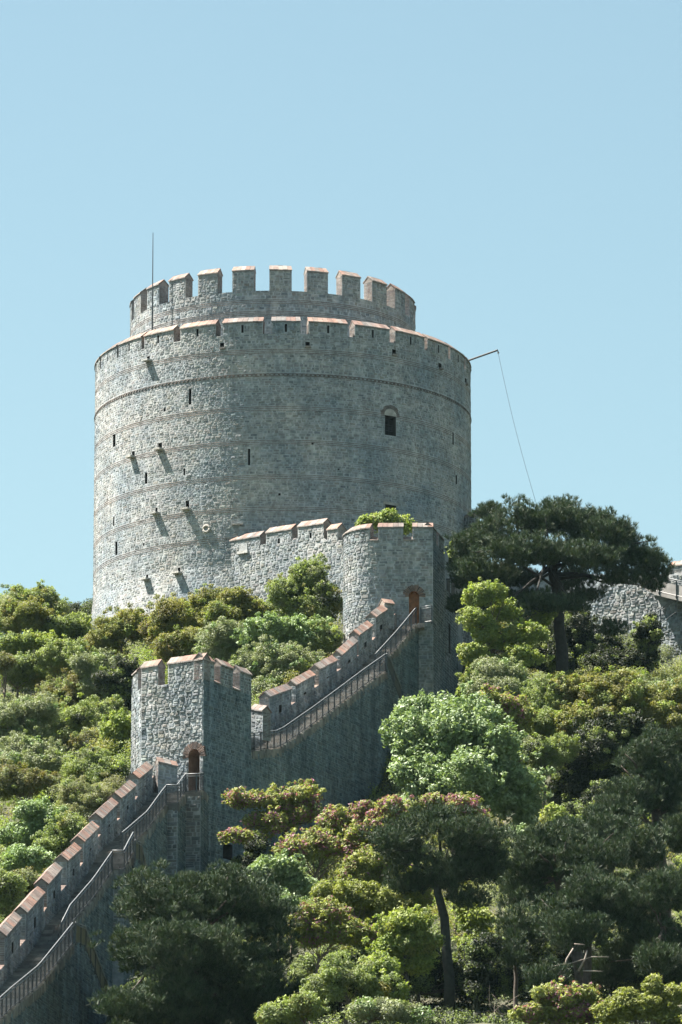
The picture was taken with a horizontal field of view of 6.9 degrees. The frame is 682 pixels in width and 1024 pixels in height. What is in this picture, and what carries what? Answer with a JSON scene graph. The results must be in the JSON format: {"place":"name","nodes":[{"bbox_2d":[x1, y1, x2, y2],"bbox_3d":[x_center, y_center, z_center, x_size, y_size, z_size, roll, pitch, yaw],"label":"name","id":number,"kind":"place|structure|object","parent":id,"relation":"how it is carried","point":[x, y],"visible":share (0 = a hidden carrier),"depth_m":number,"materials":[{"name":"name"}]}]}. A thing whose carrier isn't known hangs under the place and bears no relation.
{"place":"outdoors","nodes":[
{"label":"outdoors","id":0,"kind":"place"},
{"bbox_2d":[0,623,681,1023],"bbox_3d":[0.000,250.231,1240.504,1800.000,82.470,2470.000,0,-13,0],"label":"terrain","id":1,"kind":"structure","parent":0,"point":[50,799],"depth_m":291.42,"materials":[{"name":"soil"}]},
{"bbox_2d":[0,650,17,697],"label":"bronze shrub","id":2,"kind":"object","parent":1,"relation":"on","point":[7,662],"visible":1,"depth_m":337.33,"materials":[{"name":"green plant"}]},
{"bbox_2d":[0,867,28,923],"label":"dense shrub","id":3,"kind":"object","parent":1,"relation":"on","point":[11,889],"visible":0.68,"depth_m":273.55,"materials":[{"name":"green plant"}]},
{"bbox_2d":[0,843,55,874],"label":"leafy tree","id":4,"kind":"object","parent":1,"relation":"on","point":[16,856],"visible":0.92,"depth_m":282.84,"materials":[{"name":"green plant"}]},
{"bbox_2d":[0,594,59,635],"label":"bronze shrub","id":5,"kind":"object","parent":1,"relation":"on","point":[16,616],"visible":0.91,"depth_m":350.58,"materials":[{"name":"green plant"}]},
{"bbox_2d":[13,866,46,900],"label":"bronze shrub","id":6,"kind":"object","parent":1,"relation":"on","point":[28,875],"visible":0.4,"depth_m":276.32,"materials":[{"name":"green plant"}]},
{"bbox_2d":[0,691,60,741],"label":"olive shrub","id":7,"kind":"object","parent":1,"relation":"on","point":[33,715],"visible":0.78,"depth_m":318.92,"materials":[{"name":"green plant"}]},
{"bbox_2d":[0,650,60,698],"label":"dense shrub","id":8,"kind":"object","parent":1,"relation":"on","point":[26,674],"visible":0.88,"depth_m":339.90,"materials":[{"name":"green plant"}]},
{"bbox_2d":[0,757,61,822],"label":"bronze shrub","id":9,"kind":"object","parent":1,"relation":"on","point":[19,782],"visible":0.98,"depth_m":305.13,"materials":[{"name":"green plant"}]},
{"bbox_2d":[0,729,66,799],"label":"olive shrub","id":10,"kind":"object","parent":1,"relation":"on","point":[32,751],"visible":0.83,"depth_m":311.29,"materials":[{"name":"green plant"}]},
{"bbox_2d":[0,795,69,848],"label":"leafy tree","id":11,"kind":"object","parent":1,"relation":"on","point":[34,813],"visible":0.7,"depth_m":291.20,"materials":[{"name":"green plant"}]},
{"bbox_2d":[0,628,71,656],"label":"leafy shrub","id":12,"kind":"object","parent":1,"relation":"on","point":[11,643],"visible":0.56,"depth_m":345.25,"materials":[{"name":"green plant"}]},
{"bbox_2d":[0,579,71,616],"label":"dense shrub","id":13,"kind":"object","parent":1,"relation":"on","point":[48,594],"visible":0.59,"depth_m":355.27,"materials":[{"name":"green plant"}]},
{"bbox_2d":[30,810,88,872],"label":"dense shrub","id":14,"kind":"object","parent":1,"relation":"on","point":[58,838],"visible":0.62,"depth_m":288.15,"materials":[{"name":"green plant"}]},
{"bbox_2d":[29,637,102,682],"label":"leafy shrub","id":15,"kind":"object","parent":1,"relation":"on","point":[55,659],"visible":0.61,"depth_m":337.17,"materials":[{"name":"green plant"}]},
{"bbox_2d":[38,611,96,643],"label":"dense shrub","id":16,"kind":"object","parent":1,"relation":"on","point":[75,626],"visible":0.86,"depth_m":350.72,"materials":[{"name":"green plant"}]},
{"bbox_2d":[35,667,100,710],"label":"bronze shrub","id":17,"kind":"object","parent":1,"relation":"on","point":[68,686],"visible":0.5,"depth_m":331.13,"materials":[{"name":"green plant"}]},
{"bbox_2d":[67,594,92,618],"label":"distant tree","id":18,"kind":"object","parent":1,"relation":"on","point":[76,607],"visible":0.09,"depth_m":428.44,"materials":[{"name":"green plant"}]},
{"bbox_2d":[59,727,102,754],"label":"bronze shrub","id":19,"kind":"object","parent":1,"relation":"on","point":[74,742],"visible":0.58,"depth_m":317.66,"materials":[{"name":"green plant"}]},
{"bbox_2d":[42,692,130,751],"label":"dense shrub","id":20,"kind":"object","parent":1,"relation":"on","point":[88,712],"visible":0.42,"depth_m":322.50,"materials":[{"name":"green plant"}]},
{"bbox_2d":[53,770,125,821],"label":"twiggy shrub","id":21,"kind":"object","parent":1,"relation":"on","point":[85,799],"visible":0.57,"depth_m":300.47,"materials":[{"name":"green plant"}]},
{"bbox_2d":[52,742,130,784],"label":"dense shrub","id":22,"kind":"object","parent":1,"relation":"on","point":[82,760],"visible":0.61,"depth_m":308.13,"materials":[{"name":"green plant"}]},
{"bbox_2d":[68,645,123,702],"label":"dense shrub","id":23,"kind":"object","parent":1,"relation":"on","point":[90,663],"visible":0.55,"depth_m":330.69,"materials":[{"name":"green plant"}]},
{"bbox_2d":[0,757,208,1023],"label":"stair wall","id":24,"kind":"structure","parent":1,"relation":"on","point":[176,835],"depth_m":269.86,"materials":[{"name":"stone"}]},
{"bbox_2d":[0,922,73,1018],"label":"stair railing","id":25,"kind":"object","parent":24,"relation":"on","point":[41,963],"visible":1,"depth_m":252.52,"materials":[{"name":"metal"}]},
{"bbox_2d":[60,851,112,943],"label":"stair railing","id":26,"kind":"object","parent":24,"relation":"on","point":[87,887],"visible":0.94,"depth_m":266.75,"materials":[{"name":"metal"}]},
{"bbox_2d":[74,922,118,1019],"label":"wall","id":27,"kind":"structure","parent":24,"relation":"attached to","point":[81,936],"depth_m":261.35,"materials":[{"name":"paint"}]},
{"bbox_2d":[110,832,133,871],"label":"stair railing","id":28,"kind":"object","parent":24,"relation":"on","point":[129,841],"visible":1,"depth_m":274.34,"materials":[{"name":"metal"}]},
{"bbox_2d":[134,840,147,884],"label":"side stair railing","id":29,"kind":"object","parent":24,"relation":"attached to","point":[139,855],"visible":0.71,"depth_m":274.40,"materials":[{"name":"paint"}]},
{"bbox_2d":[121,785,166,851],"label":"stair railing","id":30,"kind":"object","parent":24,"relation":"on","point":[143,816],"visible":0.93,"depth_m":282.58,"materials":[{"name":"metal"}]},
{"bbox_2d":[166,773,186,804],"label":"stair railing","id":31,"kind":"object","parent":24,"relation":"on","point":[178,784],"visible":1,"depth_m":288.68,"materials":[{"name":"metal"}]},
{"bbox_2d":[97,708,130,761],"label":"leafy shrub","id":32,"kind":"object","parent":1,"relation":"on","point":[118,727],"visible":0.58,"depth_m":314.67,"materials":[{"name":"green plant"}]},
{"bbox_2d":[91,649,140,711],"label":"evergreen shrub","id":33,"kind":"object","parent":1,"relation":"on","point":[118,680],"visible":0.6,"depth_m":325.73,"materials":[{"name":"green plant"}]},
{"bbox_2d":[84,603,150,655],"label":"bronze shrub","id":34,"kind":"object","parent":1,"relation":"on","point":[120,625],"visible":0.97,"depth_m":342.62,"materials":[{"name":"green plant"}]},
{"bbox_2d":[148,624,202,661],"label":"bronze shrub","id":35,"kind":"object","parent":1,"relation":"on","point":[176,643],"visible":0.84,"depth_m":335.19,"materials":[{"name":"green plant"}]},
{"bbox_2d":[135,583,223,645],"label":"bronze shrub","id":36,"kind":"object","parent":1,"relation":"on","point":[169,613],"visible":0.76,"depth_m":340.75,"materials":[{"name":"green plant"}]},
{"bbox_2d":[130,652,252,870],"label":"square tower","id":37,"kind":"structure","parent":1,"relation":"on","point":[193,715],"depth_m":294.52,"materials":[{"name":"stone"}]},
{"bbox_2d":[182,742,206,790],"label":"doorway","id":38,"kind":"structure","parent":37,"relation":"in","point":[194,750],"depth_m":293.28,"materials":[{"name":"brick"}]},
{"bbox_2d":[85,856,307,1023],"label":"pine tree","id":39,"kind":"object","parent":1,"relation":"on","point":[185,917],"visible":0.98,"depth_m":252.48,"materials":[{"name":"green plant"}]},
{"bbox_2d":[120,960,284,1020],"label":"evergreen shrub","id":40,"kind":"object","parent":1,"relation":"on","point":[139,976],"depth_m":263.43,"materials":[{"name":"green plant"}]},
{"bbox_2d":[191,616,250,661],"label":"olive shrub","id":41,"kind":"object","parent":1,"relation":"on","point":[214,639],"visible":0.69,"depth_m":327.85,"materials":[{"name":"green plant"}]},
{"bbox_2d":[195,586,275,626],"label":"bronze shrub","id":42,"kind":"object","parent":1,"relation":"on","point":[241,604],"visible":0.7,"depth_m":339.64,"materials":[{"name":"green plant"}]},
{"bbox_2d":[229,830,270,877],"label":"ivy bush","id":43,"kind":"object","parent":1,"relation":"on","point":[256,847],"visible":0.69,"depth_m":290.16,"materials":[{"name":"green plant"}]},
{"bbox_2d":[216,778,326,844],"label":"redbud tree","id":44,"kind":"object","parent":1,"relation":"on","point":[292,806],"visible":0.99,"depth_m":288.45,"materials":[{"name":"green plant"}]},
{"bbox_2d":[228,634,326,705],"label":"olive shrub","id":45,"kind":"object","parent":1,"relation":"on","point":[267,666],"visible":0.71,"depth_m":319.23,"materials":[{"name":"green plant"}]},
{"bbox_2d":[90,265,471,642],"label":"round tower","id":46,"kind":"structure","parent":1,"relation":"on","point":[221,419],"depth_m":350.27,"materials":[{"name":"stone"}]},
{"bbox_2d":[381,405,398,435],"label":"window","id":47,"kind":"structure","parent":46,"relation":"in","point":[390,421],"depth_m":350.75,"materials":[{"name":"stone"}]},
{"bbox_2d":[230,611,333,655],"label":"leafy shrub","id":48,"kind":"object","parent":1,"relation":"on","point":[281,629],"visible":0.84,"depth_m":325.70,"materials":[{"name":"green plant"}]},
{"bbox_2d":[247,848,319,978],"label":"fig tree","id":49,"kind":"object","parent":1,"relation":"on","point":[286,870],"visible":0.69,"depth_m":273.35,"materials":[{"name":"green plant"}]},
{"bbox_2d":[229,518,346,623],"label":"curtain wall","id":50,"kind":"structure","parent":1,"relation":"on","point":[259,559],"depth_m":343.82,"materials":[{"name":"stone"}]},
{"bbox_2d":[254,990,330,1023],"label":"shrub","id":51,"kind":"object","parent":1,"relation":"on","point":[301,1007],"visible":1,"depth_m":242.06,"materials":[{"name":"green plant"}]},
{"bbox_2d":[280,888,307,971],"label":"fig tree","id":52,"kind":"object","parent":1,"relation":"on","point":[295,901],"visible":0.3,"depth_m":268.36,"materials":[{"name":"green plant"}]},
{"bbox_2d":[264,552,342,623],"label":"broadleaf tree","id":53,"kind":"object","parent":1,"relation":"on","point":[307,589],"visible":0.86,"depth_m":332.58,"materials":[{"name":"green plant"}]},
{"bbox_2d":[270,803,367,881],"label":"redbud tree","id":54,"kind":"object","parent":1,"relation":"on","point":[326,839],"visible":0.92,"depth_m":281.08,"materials":[{"name":"green plant"}]},
{"bbox_2d":[301,616,344,658],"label":"dense shrub","id":55,"kind":"object","parent":1,"relation":"on","point":[329,639],"visible":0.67,"depth_m":325.97,"materials":[{"name":"green plant"}]},
{"bbox_2d":[282,895,378,1023],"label":"redbud tree","id":56,"kind":"object","parent":1,"relation":"on","point":[319,920],"visible":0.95,"depth_m":258.91,"materials":[{"name":"green plant"}]},
{"bbox_2d":[287,940,379,1017],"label":"understorey tree","id":57,"kind":"object","parent":1,"relation":"on","point":[304,966],"visible":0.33,"depth_m":264.46,"materials":[{"name":"green plant"}]},
{"bbox_2d":[251,598,419,856],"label":"stair wall","id":58,"kind":"structure","parent":1,"relation":"on","point":[339,753],"depth_m":311.47,"materials":[{"name":"stone"}]},
{"bbox_2d":[251,654,385,750],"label":"stair railing","id":59,"kind":"object","parent":58,"relation":"on","point":[305,713],"visible":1,"depth_m":307.14,"materials":[{"name":"metal"}]},
{"bbox_2d":[385,653,401,703],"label":"side stair railing","id":60,"kind":"object","parent":58,"relation":"attached to","point":[396,682],"visible":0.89,"depth_m":317.16,"materials":[{"name":"paint"}]},
{"bbox_2d":[374,607,416,671],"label":"stair railing","id":61,"kind":"object","parent":58,"relation":"on","point":[401,626],"visible":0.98,"depth_m":322.06,"materials":[{"name":"metal"}]},
{"bbox_2d":[0,592,681,1023],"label":"undergrowth","id":62,"kind":"object","parent":1,"relation":"on","point":[142,654],"visible":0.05,"depth_m":294.52,"materials":[{"name":"green plant"}]},
{"bbox_2d":[299,950,403,1023],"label":"understorey shrub","id":63,"kind":"object","parent":1,"relation":"on","point":[333,977],"visible":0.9,"depth_m":247.34,"materials":[{"name":"green plant"}]},
{"bbox_2d":[309,874,427,931],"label":"broadleaf tree","id":64,"kind":"object","parent":1,"relation":"on","point":[364,900],"visible":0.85,"depth_m":265.38,"materials":[{"name":"green plant"}]},
{"bbox_2d":[344,795,408,850],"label":"redbud tree","id":65,"kind":"object","parent":1,"relation":"on","point":[375,813],"visible":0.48,"depth_m":279.33,"materials":[{"name":"green plant"}]},
{"bbox_2d":[343,949,410,1002],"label":"understorey tree","id":66,"kind":"object","parent":1,"relation":"on","point":[379,959],"visible":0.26,"depth_m":251.35,"materials":[{"name":"green plant"}]},
{"bbox_2d":[334,843,435,906],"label":"redbud tree","id":67,"kind":"object","parent":1,"relation":"on","point":[363,864],"visible":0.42,"depth_m":273.42,"materials":[{"name":"green plant"}]},
{"bbox_2d":[342,995,434,1023],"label":"shrub","id":68,"kind":"object","parent":1,"relation":"on","point":[379,1009],"visible":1,"depth_m":242.06,"materials":[{"name":"green plant"}]},
{"bbox_2d":[342,522,461,703],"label":"gate tower","id":69,"kind":"structure","parent":1,"relation":"on","point":[406,575],"depth_m":325.88,"materials":[{"name":"grey stone"}]},
{"bbox_2d":[355,508,417,536],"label":"shrub","id":70,"kind":"object","parent":69,"relation":"on","point":[384,516],"visible":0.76,"depth_m":337.13,"materials":[{"name":"green plant"}]},
{"bbox_2d":[403,585,425,623],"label":"doorway","id":71,"kind":"structure","parent":69,"relation":"in","point":[413,596],"depth_m":325.34,"materials":[{"name":"brown wood"}]},
{"bbox_2d":[361,904,444,1006],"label":"broadleaf tree","id":72,"kind":"object","parent":1,"relation":"on","point":[414,940],"visible":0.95,"depth_m":255.77,"materials":[{"name":"green plant"}]},
{"bbox_2d":[289,936,528,1014],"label":"evergreen shrub","id":73,"kind":"object","parent":1,"relation":"on","point":[501,979],"visible":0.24,"depth_m":265.10,"materials":[{"name":"green plant"}]},
{"bbox_2d":[357,796,515,1013],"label":"pine tree","id":74,"kind":"object","parent":1,"relation":"on","point":[480,851],"visible":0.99,"depth_m":264.41,"materials":[{"name":"green plant"}]},
{"bbox_2d":[404,791,490,935],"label":"redbud tree","id":75,"kind":"object","parent":1,"relation":"on","point":[461,798],"visible":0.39,"depth_m":282.31,"materials":[{"name":"green plant"}]},
{"bbox_2d":[378,688,555,827],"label":"plane tree","id":76,"kind":"object","parent":1,"relation":"on","point":[452,745],"visible":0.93,"depth_m":294.94,"materials":[{"name":"green plant"}]},
{"bbox_2d":[449,901,495,1003],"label":"understorey tree","id":77,"kind":"object","parent":1,"relation":"on","point":[473,917],"visible":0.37,"depth_m":267.07,"materials":[{"name":"green plant"}]},
{"bbox_2d":[461,928,508,1022],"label":"ivy clad tree","id":78,"kind":"object","parent":1,"relation":"on","point":[479,951],"visible":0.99,"depth_m":253.68,"materials":[{"name":"green plant"}]},
{"bbox_2d":[444,541,558,686],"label":"broadleaf tree","id":79,"kind":"object","parent":1,"relation":"on","point":[527,634],"visible":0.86,"depth_m":320.08,"materials":[{"name":"green plant"}]},
{"bbox_2d":[458,655,547,699],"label":"olive shrub","id":80,"kind":"object","parent":1,"relation":"on","point":[495,671],"visible":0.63,"depth_m":314.60,"materials":[{"name":"green plant"}]},
{"bbox_2d":[476,683,538,825],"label":"redbud tree","id":81,"kind":"object","parent":1,"relation":"on","point":[520,711],"visible":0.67,"depth_m":305.93,"materials":[{"name":"green plant"}]},
{"bbox_2d":[486,897,537,1019],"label":"young pine","id":82,"kind":"object","parent":1,"relation":"on","point":[515,956],"visible":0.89,"depth_m":259.68,"materials":[{"name":"green plant"}]},
{"bbox_2d":[509,671,582,782],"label":"dense shrub","id":83,"kind":"object","parent":1,"relation":"on","point":[545,699],"visible":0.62,"depth_m":308.27,"materials":[{"name":"green plant"}]},
{"bbox_2d":[519,732,581,825],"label":"tree","id":84,"kind":"object","parent":1,"relation":"on","point":[554,753],"visible":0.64,"depth_m":302.41,"materials":[{"name":"green plant"}]},
{"bbox_2d":[520,952,580,1023],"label":"young pine","id":85,"kind":"object","parent":1,"relation":"on","point":[538,975],"visible":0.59,"depth_m":250.51,"materials":[{"name":"green plant"}]},
{"bbox_2d":[463,611,643,677],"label":"evergreen shrub","id":86,"kind":"object","parent":1,"relation":"on","point":[588,648],"visible":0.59,"depth_m":331.76,"materials":[{"name":"green plant"}]},
{"bbox_2d":[507,976,607,1023],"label":"redbud tree","id":87,"kind":"object","parent":1,"relation":"on","point":[576,1000],"visible":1,"depth_m":242.10,"materials":[{"name":"green plant"}]},
{"bbox_2d":[444,493,676,677],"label":"umbrella pine","id":88,"kind":"object","parent":1,"relation":"on","point":[587,529],"visible":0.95,"depth_m":325.46,"materials":[{"name":"green plant"}]},
{"bbox_2d":[539,801,582,839],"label":"leafy shrub","id":89,"kind":"object","parent":1,"relation":"on","point":[552,812],"visible":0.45,"depth_m":285.44,"materials":[{"name":"green plant"}]},
{"bbox_2d":[492,804,672,985],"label":"pine tree","id":90,"kind":"object","parent":1,"relation":"on","point":[622,840],"visible":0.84,"depth_m":266.43,"materials":[{"name":"green plant"}]},
{"bbox_2d":[555,702,617,764],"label":"bronze shrub","id":91,"kind":"object","parent":1,"relation":"on","point":[600,711],"visible":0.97,"depth_m":305.32,"materials":[{"name":"green plant"}]},
{"bbox_2d":[520,860,654,985],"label":"pine tree","id":92,"kind":"object","parent":1,"relation":"on","point":[596,903],"visible":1,"depth_m":257.63,"materials":[{"name":"green plant"}]},
{"bbox_2d":[498,560,681,663],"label":"rampart wall","id":93,"kind":"structure","parent":1,"relation":"on","point":[630,604],"depth_m":343.91,"materials":[{"name":"stone"}]},
{"bbox_2d":[644,580,681,601],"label":"stair landing","id":94,"kind":"object","parent":93,"relation":"attached to","point":[670,588],"visible":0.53,"depth_m":341.28,"materials":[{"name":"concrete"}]},
{"bbox_2d":[561,777,634,876],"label":"evergreen shrub","id":95,"kind":"object","parent":1,"relation":"on","point":[575,809],"visible":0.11,"depth_m":291.87,"materials":[{"name":"green plant"}]},
{"bbox_2d":[549,665,648,732],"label":"bronze shrub","id":96,"kind":"object","parent":1,"relation":"on","point":[621,688],"visible":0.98,"depth_m":307.11,"materials":[{"name":"green plant"}]},
{"bbox_2d":[520,935,681,993],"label":"evergreen shrub","id":97,"kind":"object","parent":1,"relation":"on","point":[542,953],"visible":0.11,"depth_m":269.08,"materials":[{"name":"green plant"}]},
{"bbox_2d":[545,704,660,806],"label":"dense shrub","id":98,"kind":"object","parent":1,"relation":"on","point":[600,740],"visible":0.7,"depth_m":303.89,"materials":[{"name":"green plant"}]},
{"bbox_2d":[575,859,681,1023],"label":"pine tree","id":99,"kind":"object","parent":1,"relation":"on","point":[660,952],"visible":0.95,"depth_m":257.43,"materials":[{"name":"green plant"}]},
{"bbox_2d":[588,721,681,917],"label":"pine tree","id":100,"kind":"object","parent":1,"relation":"on","point":[655,787],"visible":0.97,"depth_m":276.02,"materials":[{"name":"green plant"}]},
{"bbox_2d":[588,972,681,1023],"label":"leafy tree","id":101,"kind":"object","parent":1,"relation":"on","point":[628,1004],"visible":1,"depth_m":241.07,"materials":[{"name":"green plant"}]},
{"bbox_2d":[621,611,665,678],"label":"evergreen shrub","id":102,"kind":"object","parent":1,"relation":"on","point":[650,627],"visible":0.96,"depth_m":331.27,"materials":[{"name":"green plant"}]},
{"bbox_2d":[631,675,681,762],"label":"bronze shrub","id":103,"kind":"object","parent":1,"relation":"on","point":[665,710],"visible":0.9,"depth_m":307.24,"materials":[{"name":"green plant"}]},
{"bbox_2d":[639,674,681,695],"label":"olive shrub","id":104,"kind":"object","parent":1,"relation":"on","point":[670,683],"visible":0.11,"depth_m":313.64,"materials":[{"name":"green plant"}]},
{"bbox_2d":[0,0,681,633],"label":"sky","id":105,"kind":"structure","parent":0,"point":[513,168],"materials":[{"name":"blue"}]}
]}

